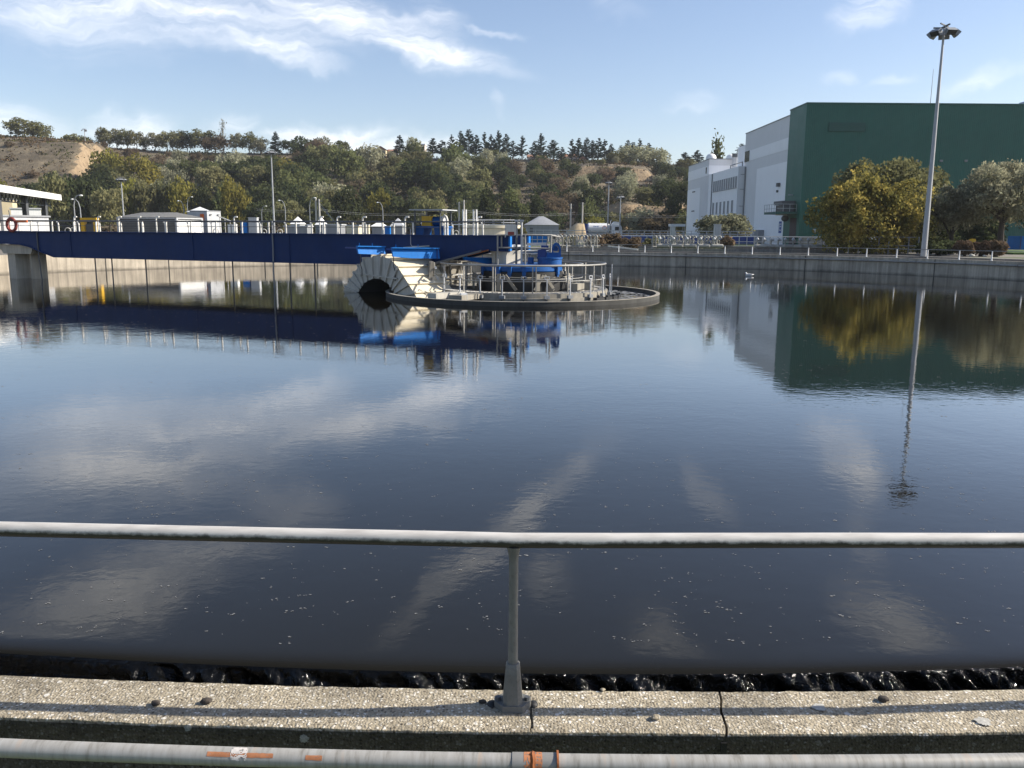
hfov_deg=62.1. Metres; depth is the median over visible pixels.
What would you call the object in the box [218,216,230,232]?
stair rail
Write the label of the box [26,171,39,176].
hillside shrub
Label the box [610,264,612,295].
gauge post
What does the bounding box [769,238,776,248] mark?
riser pipe
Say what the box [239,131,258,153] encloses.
ridge tree
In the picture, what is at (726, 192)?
office block
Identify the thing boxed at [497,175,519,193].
hillside tree
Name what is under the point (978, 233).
dark bush
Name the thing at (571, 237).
dry bush
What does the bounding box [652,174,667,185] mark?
hillside tree
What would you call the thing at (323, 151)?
hillside tree
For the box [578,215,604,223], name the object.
bush
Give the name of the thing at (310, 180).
hillside tree
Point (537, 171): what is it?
hillside tree
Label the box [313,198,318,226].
utility pole
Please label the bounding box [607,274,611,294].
gauge post
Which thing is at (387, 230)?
cabinet
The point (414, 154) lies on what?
hillside tree
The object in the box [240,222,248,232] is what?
cabinet
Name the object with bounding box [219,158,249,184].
hillside tree
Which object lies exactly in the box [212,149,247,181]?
hillside tree
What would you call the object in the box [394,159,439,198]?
hillside tree
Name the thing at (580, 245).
riser pipe
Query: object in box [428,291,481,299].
footbridge
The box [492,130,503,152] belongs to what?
cedar tree
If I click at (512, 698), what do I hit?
railing
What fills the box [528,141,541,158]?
cedar tree
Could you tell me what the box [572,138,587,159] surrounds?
cedar tree
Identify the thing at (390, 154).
hillside tree
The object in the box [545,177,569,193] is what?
hillside tree
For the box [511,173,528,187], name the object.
hillside tree
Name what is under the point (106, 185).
hillside tree
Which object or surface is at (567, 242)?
riser pipe
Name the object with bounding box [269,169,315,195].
hillside tree
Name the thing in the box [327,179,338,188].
hillside tree
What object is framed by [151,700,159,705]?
pebble
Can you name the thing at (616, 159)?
hillside tree
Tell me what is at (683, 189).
hillside tree
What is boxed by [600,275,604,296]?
gauge post
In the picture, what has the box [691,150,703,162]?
ridge tree
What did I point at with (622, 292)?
scum
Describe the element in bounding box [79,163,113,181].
hillside tree
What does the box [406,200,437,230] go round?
hillside tree
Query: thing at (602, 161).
hillside shrub
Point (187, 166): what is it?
hillside tree
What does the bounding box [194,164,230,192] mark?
hillside tree
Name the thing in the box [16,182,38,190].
hillside tree
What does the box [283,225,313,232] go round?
shed
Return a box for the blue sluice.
[531,236,546,242]
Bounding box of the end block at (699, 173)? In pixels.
[686,158,731,235]
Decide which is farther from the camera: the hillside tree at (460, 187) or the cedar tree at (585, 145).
the cedar tree at (585, 145)
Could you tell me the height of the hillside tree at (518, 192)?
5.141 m
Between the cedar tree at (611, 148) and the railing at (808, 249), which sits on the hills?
the cedar tree at (611, 148)
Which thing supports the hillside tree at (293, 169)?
on the hills
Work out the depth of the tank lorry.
161.36 m
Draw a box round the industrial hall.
[783,102,1023,244]
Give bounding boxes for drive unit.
[527,243,562,264]
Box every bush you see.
[61,133,81,140]
[79,135,93,141]
[518,227,526,233]
[543,210,569,232]
[563,236,574,244]
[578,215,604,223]
[584,234,605,245]
[603,233,622,245]
[604,151,628,163]
[605,211,627,231]
[616,144,657,165]
[621,236,641,247]
[626,205,654,234]
[632,213,676,234]
[640,147,671,166]
[642,237,658,245]
[674,209,686,234]
[675,157,694,168]
[715,235,735,248]
[873,240,919,252]
[897,218,960,241]
[914,239,955,255]
[947,217,1008,241]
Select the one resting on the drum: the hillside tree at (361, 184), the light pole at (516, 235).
the light pole at (516, 235)
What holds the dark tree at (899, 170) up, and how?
on the ground at (1005, 256)
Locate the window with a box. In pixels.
[744,150,749,161]
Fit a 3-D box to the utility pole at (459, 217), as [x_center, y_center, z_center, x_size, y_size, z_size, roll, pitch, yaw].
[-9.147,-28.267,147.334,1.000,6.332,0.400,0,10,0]
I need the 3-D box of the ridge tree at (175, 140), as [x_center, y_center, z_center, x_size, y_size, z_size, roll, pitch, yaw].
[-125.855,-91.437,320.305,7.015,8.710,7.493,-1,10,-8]
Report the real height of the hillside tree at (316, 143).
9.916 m
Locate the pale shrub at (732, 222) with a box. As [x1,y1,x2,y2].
[693,213,755,244]
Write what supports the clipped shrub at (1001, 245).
on the ground at (1005, 256)
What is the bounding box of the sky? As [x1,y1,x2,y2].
[0,0,1023,164]
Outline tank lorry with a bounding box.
[584,220,621,234]
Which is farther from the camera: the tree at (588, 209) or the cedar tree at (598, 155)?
the cedar tree at (598, 155)
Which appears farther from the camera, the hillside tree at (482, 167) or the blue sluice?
the hillside tree at (482, 167)
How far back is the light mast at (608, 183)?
146.78 m
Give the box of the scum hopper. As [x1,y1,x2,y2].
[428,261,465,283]
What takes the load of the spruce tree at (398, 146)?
on the hills
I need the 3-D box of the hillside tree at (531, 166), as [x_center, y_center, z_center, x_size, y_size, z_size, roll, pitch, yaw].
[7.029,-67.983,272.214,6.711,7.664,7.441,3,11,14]
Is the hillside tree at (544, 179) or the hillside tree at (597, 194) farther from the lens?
the hillside tree at (544, 179)
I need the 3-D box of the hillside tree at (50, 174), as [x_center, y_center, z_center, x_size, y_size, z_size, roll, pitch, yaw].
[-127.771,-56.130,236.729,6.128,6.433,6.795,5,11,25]
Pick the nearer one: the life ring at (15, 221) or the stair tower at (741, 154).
the life ring at (15, 221)
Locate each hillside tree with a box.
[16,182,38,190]
[41,170,61,182]
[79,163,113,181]
[82,169,120,189]
[88,148,123,170]
[100,205,117,228]
[106,171,138,194]
[113,165,130,173]
[114,152,163,185]
[121,147,134,156]
[130,177,148,193]
[149,158,166,164]
[152,165,172,181]
[156,162,177,175]
[161,168,193,189]
[164,158,180,174]
[170,149,190,159]
[177,159,201,180]
[189,189,214,205]
[194,159,222,185]
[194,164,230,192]
[201,154,214,161]
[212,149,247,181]
[212,178,240,194]
[214,180,247,199]
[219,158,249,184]
[233,152,249,163]
[237,165,269,191]
[241,165,266,193]
[246,155,277,168]
[246,181,270,201]
[250,186,292,226]
[257,163,290,186]
[262,156,281,167]
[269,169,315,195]
[274,157,306,175]
[274,181,304,212]
[284,161,315,175]
[288,136,311,156]
[289,150,302,161]
[292,152,320,164]
[294,172,319,191]
[297,185,348,223]
[301,167,330,189]
[302,156,333,177]
[303,138,326,157]
[304,142,339,165]
[310,181,351,203]
[324,142,365,182]
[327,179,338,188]
[343,171,364,186]
[345,178,367,199]
[348,169,384,186]
[352,160,367,175]
[356,142,384,172]
[357,178,390,205]
[357,208,374,230]
[362,181,395,204]
[365,202,402,230]
[376,154,403,175]
[376,164,403,192]
[385,150,395,158]
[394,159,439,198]
[395,158,411,167]
[397,139,425,161]
[398,150,425,161]
[405,186,423,200]
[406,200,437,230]
[410,156,434,171]
[410,188,447,206]
[424,150,433,158]
[424,170,454,199]
[432,159,452,188]
[439,141,470,165]
[441,157,456,171]
[441,181,477,206]
[445,155,472,179]
[451,173,462,186]
[462,178,485,189]
[464,163,479,175]
[465,184,500,211]
[466,167,491,190]
[469,153,486,168]
[469,203,479,223]
[478,147,494,164]
[480,163,489,170]
[486,161,507,178]
[488,149,499,160]
[491,166,514,183]
[494,152,507,162]
[494,192,507,203]
[496,156,511,166]
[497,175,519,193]
[505,159,522,174]
[507,188,520,199]
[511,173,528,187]
[524,159,542,177]
[527,168,543,184]
[533,171,558,185]
[533,183,560,197]
[536,155,552,168]
[536,158,555,173]
[539,191,558,202]
[539,199,552,213]
[543,196,569,219]
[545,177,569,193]
[554,169,567,179]
[557,156,571,168]
[559,163,581,176]
[559,188,579,197]
[562,192,581,215]
[570,189,582,203]
[571,182,589,190]
[572,173,590,186]
[576,187,606,208]
[585,172,602,186]
[585,209,609,222]
[596,167,614,180]
[604,189,616,204]
[611,174,638,192]
[611,189,630,201]
[612,156,618,162]
[613,178,636,201]
[614,166,634,177]
[621,207,639,232]
[624,169,638,182]
[633,186,654,203]
[635,185,661,205]
[649,177,682,203]
[651,161,666,174]
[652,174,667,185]
[659,163,677,180]
[672,180,687,202]
[674,166,687,179]
[682,173,687,186]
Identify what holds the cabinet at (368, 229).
on the ground at (1005, 256)
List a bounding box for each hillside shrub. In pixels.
[4,141,15,145]
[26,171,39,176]
[154,154,166,160]
[187,152,202,160]
[596,158,605,164]
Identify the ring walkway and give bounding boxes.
[440,259,607,301]
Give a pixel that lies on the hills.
(73, 167)
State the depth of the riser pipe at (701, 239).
64.42 m
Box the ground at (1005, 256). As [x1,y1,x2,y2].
[0,240,1023,258]
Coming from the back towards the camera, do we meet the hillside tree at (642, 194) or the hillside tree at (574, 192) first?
the hillside tree at (574, 192)
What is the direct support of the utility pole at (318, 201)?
on the ground at (1005, 256)
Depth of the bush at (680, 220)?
182.59 m
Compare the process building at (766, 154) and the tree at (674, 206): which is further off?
the tree at (674, 206)
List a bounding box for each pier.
[0,244,47,278]
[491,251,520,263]
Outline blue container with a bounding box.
[1007,236,1023,249]
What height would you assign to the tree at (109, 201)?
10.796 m
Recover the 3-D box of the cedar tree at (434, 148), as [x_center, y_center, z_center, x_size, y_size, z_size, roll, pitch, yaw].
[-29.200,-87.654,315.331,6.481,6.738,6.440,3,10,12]
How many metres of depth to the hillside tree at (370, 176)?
241.33 m
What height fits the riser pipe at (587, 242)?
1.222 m
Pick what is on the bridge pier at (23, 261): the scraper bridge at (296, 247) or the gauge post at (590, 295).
the scraper bridge at (296, 247)
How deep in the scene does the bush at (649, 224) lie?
193.13 m
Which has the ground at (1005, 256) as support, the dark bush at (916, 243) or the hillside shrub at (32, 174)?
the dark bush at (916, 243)
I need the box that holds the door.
[788,218,796,244]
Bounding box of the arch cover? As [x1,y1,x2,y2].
[344,254,451,297]
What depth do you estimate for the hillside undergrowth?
276.26 m
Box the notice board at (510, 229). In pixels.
[505,225,517,236]
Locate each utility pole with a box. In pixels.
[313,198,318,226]
[316,199,321,217]
[456,202,461,234]
[461,200,466,234]
[568,204,572,227]
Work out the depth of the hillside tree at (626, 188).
210.33 m
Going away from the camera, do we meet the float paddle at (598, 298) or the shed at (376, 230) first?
the float paddle at (598, 298)
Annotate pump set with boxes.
[409,209,456,234]
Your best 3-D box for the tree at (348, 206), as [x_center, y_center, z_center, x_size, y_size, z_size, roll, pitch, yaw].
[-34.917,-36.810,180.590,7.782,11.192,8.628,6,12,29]
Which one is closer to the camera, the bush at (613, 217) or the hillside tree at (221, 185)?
the bush at (613, 217)
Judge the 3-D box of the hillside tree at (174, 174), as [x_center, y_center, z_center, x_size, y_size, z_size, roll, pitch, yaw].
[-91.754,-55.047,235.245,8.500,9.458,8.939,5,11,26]
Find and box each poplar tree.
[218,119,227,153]
[478,182,497,223]
[498,185,522,225]
[529,189,544,221]
[711,128,724,158]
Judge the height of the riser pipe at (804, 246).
1.080 m
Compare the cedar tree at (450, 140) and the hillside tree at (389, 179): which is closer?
the hillside tree at (389, 179)
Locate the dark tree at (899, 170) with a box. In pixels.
[831,156,953,224]
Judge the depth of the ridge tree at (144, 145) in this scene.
321.68 m
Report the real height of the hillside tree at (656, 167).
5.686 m
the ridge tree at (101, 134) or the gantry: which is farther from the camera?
the ridge tree at (101, 134)
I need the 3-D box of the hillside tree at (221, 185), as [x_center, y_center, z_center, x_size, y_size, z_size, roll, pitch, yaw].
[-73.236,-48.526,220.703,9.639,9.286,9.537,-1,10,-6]
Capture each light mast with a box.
[115,177,126,215]
[265,149,277,232]
[605,181,612,232]
[617,195,624,232]
[920,23,961,255]
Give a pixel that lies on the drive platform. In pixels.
(532, 244)
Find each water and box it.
[0,266,1023,674]
[0,653,1023,693]
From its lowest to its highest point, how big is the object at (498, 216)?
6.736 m
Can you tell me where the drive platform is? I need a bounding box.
[497,234,560,263]
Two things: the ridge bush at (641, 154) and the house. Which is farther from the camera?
the house
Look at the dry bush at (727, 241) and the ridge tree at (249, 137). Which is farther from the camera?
the ridge tree at (249, 137)
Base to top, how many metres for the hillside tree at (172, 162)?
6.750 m
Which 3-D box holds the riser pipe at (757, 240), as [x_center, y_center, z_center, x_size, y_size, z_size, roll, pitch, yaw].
[18.921,-10.606,64.819,0.954,1.080,0.292,1,10,1]
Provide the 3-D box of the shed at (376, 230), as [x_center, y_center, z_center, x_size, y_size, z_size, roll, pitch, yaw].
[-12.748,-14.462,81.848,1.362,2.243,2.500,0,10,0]
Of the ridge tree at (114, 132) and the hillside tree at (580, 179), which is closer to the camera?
the hillside tree at (580, 179)
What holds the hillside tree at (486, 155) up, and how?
on the hills
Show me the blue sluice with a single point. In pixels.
(538, 239)
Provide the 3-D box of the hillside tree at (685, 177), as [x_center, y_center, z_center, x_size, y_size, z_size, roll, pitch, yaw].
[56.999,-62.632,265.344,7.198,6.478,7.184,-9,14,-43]
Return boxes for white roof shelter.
[668,224,685,234]
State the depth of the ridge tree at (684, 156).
319.16 m
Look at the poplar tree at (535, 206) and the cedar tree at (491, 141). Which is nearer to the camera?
the poplar tree at (535, 206)
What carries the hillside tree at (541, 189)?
on the hills
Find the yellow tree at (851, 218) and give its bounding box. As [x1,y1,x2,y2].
[801,162,938,253]
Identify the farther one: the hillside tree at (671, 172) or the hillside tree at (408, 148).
the hillside tree at (408, 148)
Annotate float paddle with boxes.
[593,296,604,300]
[605,295,611,299]
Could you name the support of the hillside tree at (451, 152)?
on the hills
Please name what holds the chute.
attached to the scraper bridge at (296, 247)
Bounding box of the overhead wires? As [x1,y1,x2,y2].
[256,205,686,217]
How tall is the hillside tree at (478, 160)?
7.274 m
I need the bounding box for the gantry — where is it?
[80,218,98,231]
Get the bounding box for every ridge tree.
[0,117,44,135]
[27,123,53,136]
[94,126,116,144]
[107,128,122,147]
[115,128,134,146]
[126,129,145,146]
[138,138,148,148]
[144,132,160,150]
[155,131,174,150]
[168,130,184,149]
[178,130,194,151]
[188,128,215,153]
[198,133,232,153]
[228,133,242,151]
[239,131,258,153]
[250,136,269,153]
[279,139,299,153]
[311,136,330,147]
[331,140,350,150]
[405,137,422,149]
[672,152,691,166]
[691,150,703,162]
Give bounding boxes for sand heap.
[560,223,585,239]
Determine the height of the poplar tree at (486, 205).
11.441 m
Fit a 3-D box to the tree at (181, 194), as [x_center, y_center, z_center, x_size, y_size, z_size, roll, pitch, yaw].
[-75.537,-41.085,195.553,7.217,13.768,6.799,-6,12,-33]
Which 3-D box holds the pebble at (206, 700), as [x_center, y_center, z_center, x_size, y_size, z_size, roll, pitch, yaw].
[-0.884,0.915,2.460,0.034,0.016,0.024,0,10,0]
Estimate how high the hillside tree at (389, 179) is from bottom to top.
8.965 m
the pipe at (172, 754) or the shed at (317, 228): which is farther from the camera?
the shed at (317, 228)
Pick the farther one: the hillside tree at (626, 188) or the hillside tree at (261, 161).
the hillside tree at (261, 161)
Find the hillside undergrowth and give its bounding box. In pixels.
[0,134,687,234]
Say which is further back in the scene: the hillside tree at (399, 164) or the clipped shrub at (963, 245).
the hillside tree at (399, 164)
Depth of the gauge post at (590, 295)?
28.11 m
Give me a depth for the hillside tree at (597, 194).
214.96 m
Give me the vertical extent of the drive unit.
0.810 m
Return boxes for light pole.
[514,220,518,263]
[520,220,523,263]
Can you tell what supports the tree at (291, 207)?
on the ground at (1005, 256)
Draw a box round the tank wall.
[0,251,1023,767]
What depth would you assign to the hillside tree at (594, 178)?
264.09 m
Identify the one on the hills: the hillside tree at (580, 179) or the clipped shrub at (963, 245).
the hillside tree at (580, 179)
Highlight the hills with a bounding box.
[0,137,687,236]
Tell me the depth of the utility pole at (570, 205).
168.53 m
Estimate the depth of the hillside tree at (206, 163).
247.11 m
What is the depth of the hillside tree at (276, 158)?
260.91 m
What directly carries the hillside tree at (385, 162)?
on the hills
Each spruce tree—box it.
[269,132,281,152]
[392,135,404,155]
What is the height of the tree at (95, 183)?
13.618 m
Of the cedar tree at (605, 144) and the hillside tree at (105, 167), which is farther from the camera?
the cedar tree at (605, 144)
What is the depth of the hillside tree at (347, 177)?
251.13 m
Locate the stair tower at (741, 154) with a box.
[737,145,744,165]
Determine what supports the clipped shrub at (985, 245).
on the ground at (1005, 256)
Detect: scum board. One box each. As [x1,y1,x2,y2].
[345,243,385,268]
[386,244,439,280]
[453,254,491,263]
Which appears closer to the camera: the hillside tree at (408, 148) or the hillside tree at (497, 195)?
the hillside tree at (497, 195)
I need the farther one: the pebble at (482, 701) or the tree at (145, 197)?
the tree at (145, 197)
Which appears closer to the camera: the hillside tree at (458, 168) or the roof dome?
the roof dome
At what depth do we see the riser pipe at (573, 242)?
65.78 m
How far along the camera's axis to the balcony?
101.52 m
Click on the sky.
(666, 74)
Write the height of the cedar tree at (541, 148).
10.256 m
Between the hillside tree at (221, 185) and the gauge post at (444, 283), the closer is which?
the gauge post at (444, 283)
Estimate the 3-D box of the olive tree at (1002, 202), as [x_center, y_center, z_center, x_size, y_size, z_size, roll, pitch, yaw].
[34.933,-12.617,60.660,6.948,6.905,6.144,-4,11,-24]
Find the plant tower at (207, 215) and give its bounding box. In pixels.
[189,210,221,232]
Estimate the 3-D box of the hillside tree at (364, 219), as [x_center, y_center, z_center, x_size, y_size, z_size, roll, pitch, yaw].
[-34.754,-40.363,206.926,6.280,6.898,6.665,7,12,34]
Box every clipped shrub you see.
[951,240,975,256]
[970,240,993,256]
[988,239,1009,256]
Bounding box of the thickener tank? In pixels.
[448,219,520,234]
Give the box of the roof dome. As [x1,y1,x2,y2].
[706,154,715,158]
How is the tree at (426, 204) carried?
on the ground at (1005, 256)
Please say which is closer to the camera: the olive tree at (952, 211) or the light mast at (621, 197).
the olive tree at (952, 211)
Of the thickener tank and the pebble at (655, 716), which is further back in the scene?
the thickener tank
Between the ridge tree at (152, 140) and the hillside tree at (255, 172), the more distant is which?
the ridge tree at (152, 140)
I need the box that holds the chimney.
[732,153,737,167]
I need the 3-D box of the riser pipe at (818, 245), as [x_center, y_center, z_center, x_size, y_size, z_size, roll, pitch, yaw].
[23.390,-10.594,64.922,0.954,1.080,0.292,-1,10,-6]
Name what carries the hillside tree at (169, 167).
on the hills
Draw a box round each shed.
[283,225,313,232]
[290,217,304,225]
[315,218,326,233]
[325,224,345,233]
[345,225,361,233]
[372,223,385,233]
[390,218,403,233]
[524,216,558,241]
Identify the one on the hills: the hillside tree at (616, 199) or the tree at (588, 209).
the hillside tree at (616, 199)
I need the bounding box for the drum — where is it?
[472,262,592,291]
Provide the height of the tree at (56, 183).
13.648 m
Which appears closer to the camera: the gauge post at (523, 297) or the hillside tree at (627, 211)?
the gauge post at (523, 297)
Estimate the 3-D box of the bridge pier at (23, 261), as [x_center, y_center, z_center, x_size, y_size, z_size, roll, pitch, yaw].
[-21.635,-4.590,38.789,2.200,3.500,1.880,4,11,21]
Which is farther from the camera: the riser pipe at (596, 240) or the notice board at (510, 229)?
the riser pipe at (596, 240)
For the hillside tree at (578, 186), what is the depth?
246.93 m
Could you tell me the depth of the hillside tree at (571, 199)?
217.65 m
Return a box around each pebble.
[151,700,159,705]
[200,697,211,703]
[478,699,486,703]
[651,714,660,719]
[878,695,888,701]
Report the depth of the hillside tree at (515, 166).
281.42 m
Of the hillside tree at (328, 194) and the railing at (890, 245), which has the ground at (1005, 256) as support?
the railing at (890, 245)
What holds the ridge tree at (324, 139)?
on the hills
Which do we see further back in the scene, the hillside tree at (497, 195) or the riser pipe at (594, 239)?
the hillside tree at (497, 195)
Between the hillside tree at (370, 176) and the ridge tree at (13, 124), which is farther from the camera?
the ridge tree at (13, 124)
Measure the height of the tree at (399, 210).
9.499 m
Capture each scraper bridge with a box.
[0,210,530,288]
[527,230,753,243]
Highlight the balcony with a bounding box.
[764,201,796,221]
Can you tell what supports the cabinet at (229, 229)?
on the ground at (1005, 256)
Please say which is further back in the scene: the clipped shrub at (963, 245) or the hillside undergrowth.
the hillside undergrowth
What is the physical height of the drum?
1.420 m
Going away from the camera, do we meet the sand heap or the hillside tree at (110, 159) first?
the sand heap
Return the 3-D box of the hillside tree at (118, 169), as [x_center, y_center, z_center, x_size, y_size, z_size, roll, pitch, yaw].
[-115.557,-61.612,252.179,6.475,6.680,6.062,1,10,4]
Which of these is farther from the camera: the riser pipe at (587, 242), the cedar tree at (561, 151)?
the cedar tree at (561, 151)
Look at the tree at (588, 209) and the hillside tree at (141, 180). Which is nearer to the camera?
the tree at (588, 209)
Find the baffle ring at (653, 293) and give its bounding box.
[385,285,659,306]
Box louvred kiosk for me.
[3,215,50,230]
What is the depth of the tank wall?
2.41 m
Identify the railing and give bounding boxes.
[0,521,1023,712]
[566,244,1023,260]
[577,235,824,246]
[848,237,919,254]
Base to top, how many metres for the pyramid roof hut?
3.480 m
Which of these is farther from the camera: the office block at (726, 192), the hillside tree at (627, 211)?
the hillside tree at (627, 211)
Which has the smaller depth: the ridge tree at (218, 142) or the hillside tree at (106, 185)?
the hillside tree at (106, 185)
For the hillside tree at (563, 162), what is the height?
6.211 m
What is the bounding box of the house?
[378,146,387,155]
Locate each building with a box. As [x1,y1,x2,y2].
[2,198,16,214]
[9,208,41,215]
[116,212,203,231]
[744,115,789,243]
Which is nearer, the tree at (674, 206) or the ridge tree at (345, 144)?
the tree at (674, 206)
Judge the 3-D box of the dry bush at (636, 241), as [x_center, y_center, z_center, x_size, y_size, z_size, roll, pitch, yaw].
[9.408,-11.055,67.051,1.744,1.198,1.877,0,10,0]
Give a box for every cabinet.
[227,224,231,232]
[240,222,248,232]
[248,217,258,232]
[361,224,369,233]
[385,226,390,233]
[670,227,674,244]
[713,224,721,239]
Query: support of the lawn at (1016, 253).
on the ground at (1005, 256)
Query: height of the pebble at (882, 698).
0.016 m
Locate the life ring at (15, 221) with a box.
[5,210,27,231]
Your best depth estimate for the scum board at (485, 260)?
29.91 m
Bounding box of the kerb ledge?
[512,249,1023,261]
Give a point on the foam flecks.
(524, 554)
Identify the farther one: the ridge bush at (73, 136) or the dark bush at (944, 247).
the ridge bush at (73, 136)
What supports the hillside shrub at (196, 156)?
on the hills
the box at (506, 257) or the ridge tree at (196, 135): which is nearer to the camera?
the box at (506, 257)
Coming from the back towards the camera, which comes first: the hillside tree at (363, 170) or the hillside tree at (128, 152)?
the hillside tree at (128, 152)
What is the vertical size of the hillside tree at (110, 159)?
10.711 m
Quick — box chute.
[426,249,488,265]
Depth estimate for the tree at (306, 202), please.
194.29 m
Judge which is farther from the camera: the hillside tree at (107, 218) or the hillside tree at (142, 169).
the hillside tree at (142, 169)
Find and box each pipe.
[0,738,1023,767]
[484,253,1023,266]
[565,234,570,247]
[572,234,577,247]
[579,235,584,247]
[585,235,590,247]
[592,234,597,247]
[595,234,600,247]
[651,235,656,247]
[654,235,659,247]
[657,237,668,248]
[667,235,671,248]
[670,237,682,248]
[681,235,686,248]
[684,237,695,248]
[697,237,709,248]
[711,237,723,248]
[754,238,766,248]
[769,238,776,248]
[775,238,783,248]
[792,238,802,248]
[799,238,809,249]
[807,238,817,249]
[813,238,824,249]
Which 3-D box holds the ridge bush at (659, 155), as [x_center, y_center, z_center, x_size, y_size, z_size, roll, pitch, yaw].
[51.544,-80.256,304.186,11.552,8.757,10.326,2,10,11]
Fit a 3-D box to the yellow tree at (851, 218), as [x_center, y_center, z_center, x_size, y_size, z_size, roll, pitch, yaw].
[25.839,-12.650,62.072,9.377,6.950,8.803,0,10,0]
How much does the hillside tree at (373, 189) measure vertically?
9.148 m
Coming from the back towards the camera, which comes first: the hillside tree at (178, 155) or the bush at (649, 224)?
the hillside tree at (178, 155)
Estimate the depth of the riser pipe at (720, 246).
64.42 m
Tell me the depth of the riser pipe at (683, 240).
65.74 m
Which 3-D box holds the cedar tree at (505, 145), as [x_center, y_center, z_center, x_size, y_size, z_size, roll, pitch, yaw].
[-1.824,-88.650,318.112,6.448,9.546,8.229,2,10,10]
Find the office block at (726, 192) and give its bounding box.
[707,161,745,215]
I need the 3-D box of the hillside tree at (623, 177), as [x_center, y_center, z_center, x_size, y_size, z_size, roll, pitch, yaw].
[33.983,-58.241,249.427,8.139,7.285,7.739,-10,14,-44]
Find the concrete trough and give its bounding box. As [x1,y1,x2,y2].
[558,245,843,252]
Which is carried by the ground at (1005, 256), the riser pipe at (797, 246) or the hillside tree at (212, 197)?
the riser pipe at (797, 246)
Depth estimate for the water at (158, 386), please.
8.28 m
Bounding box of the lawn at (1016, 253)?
[973,250,1023,254]
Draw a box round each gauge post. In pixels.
[443,274,445,291]
[458,275,461,291]
[478,276,482,300]
[499,276,504,300]
[521,276,525,301]
[544,276,549,301]
[567,276,572,300]
[587,275,592,299]
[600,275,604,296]
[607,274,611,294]
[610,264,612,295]
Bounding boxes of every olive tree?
[923,183,984,253]
[960,158,1023,254]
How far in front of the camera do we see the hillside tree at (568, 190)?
236.21 m
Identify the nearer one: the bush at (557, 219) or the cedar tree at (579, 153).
the bush at (557, 219)
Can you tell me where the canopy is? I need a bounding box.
[0,185,61,230]
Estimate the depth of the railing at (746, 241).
68.99 m
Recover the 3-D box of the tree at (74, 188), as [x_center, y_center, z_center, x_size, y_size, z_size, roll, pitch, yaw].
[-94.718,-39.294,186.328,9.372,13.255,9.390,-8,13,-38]
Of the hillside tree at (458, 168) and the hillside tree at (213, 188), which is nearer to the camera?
the hillside tree at (213, 188)
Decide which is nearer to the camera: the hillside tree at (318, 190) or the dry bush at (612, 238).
the dry bush at (612, 238)
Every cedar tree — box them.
[426,138,440,156]
[436,140,446,157]
[446,134,455,148]
[454,131,467,152]
[458,129,482,153]
[469,135,481,156]
[479,132,490,152]
[485,134,500,150]
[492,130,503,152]
[500,134,513,155]
[510,141,518,158]
[514,136,528,159]
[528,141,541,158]
[534,133,546,155]
[543,140,564,160]
[557,147,565,159]
[567,139,575,159]
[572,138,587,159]
[580,137,593,160]
[587,140,596,159]
[590,138,604,159]
[601,139,608,159]
[603,144,616,156]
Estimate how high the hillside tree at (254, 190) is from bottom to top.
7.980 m
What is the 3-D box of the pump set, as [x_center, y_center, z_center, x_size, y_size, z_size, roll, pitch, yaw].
[-2.853,-5.710,30.904,1.340,1.215,1.240,4,11,21]
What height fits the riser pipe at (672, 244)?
1.080 m
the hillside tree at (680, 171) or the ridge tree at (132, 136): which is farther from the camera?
the ridge tree at (132, 136)
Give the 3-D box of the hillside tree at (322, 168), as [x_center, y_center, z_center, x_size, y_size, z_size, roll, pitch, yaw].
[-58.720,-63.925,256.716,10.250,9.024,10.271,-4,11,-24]
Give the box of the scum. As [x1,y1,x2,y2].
[610,290,646,299]
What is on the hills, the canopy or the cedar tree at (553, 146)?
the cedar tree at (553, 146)
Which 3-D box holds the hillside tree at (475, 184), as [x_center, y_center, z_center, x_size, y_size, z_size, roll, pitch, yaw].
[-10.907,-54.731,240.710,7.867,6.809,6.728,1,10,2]
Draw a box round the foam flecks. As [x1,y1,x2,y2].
[0,308,1023,646]
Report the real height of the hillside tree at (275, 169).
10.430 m
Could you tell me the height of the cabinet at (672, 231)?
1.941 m
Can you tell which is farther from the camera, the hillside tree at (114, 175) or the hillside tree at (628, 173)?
the hillside tree at (628, 173)
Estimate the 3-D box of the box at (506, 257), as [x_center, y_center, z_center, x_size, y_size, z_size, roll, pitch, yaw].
[-0.196,-4.344,29.896,0.800,0.660,0.860,8,13,37]
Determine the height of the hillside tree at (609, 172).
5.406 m
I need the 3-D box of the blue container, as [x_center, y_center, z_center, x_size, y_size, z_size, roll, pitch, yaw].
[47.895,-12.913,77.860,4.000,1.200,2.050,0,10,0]

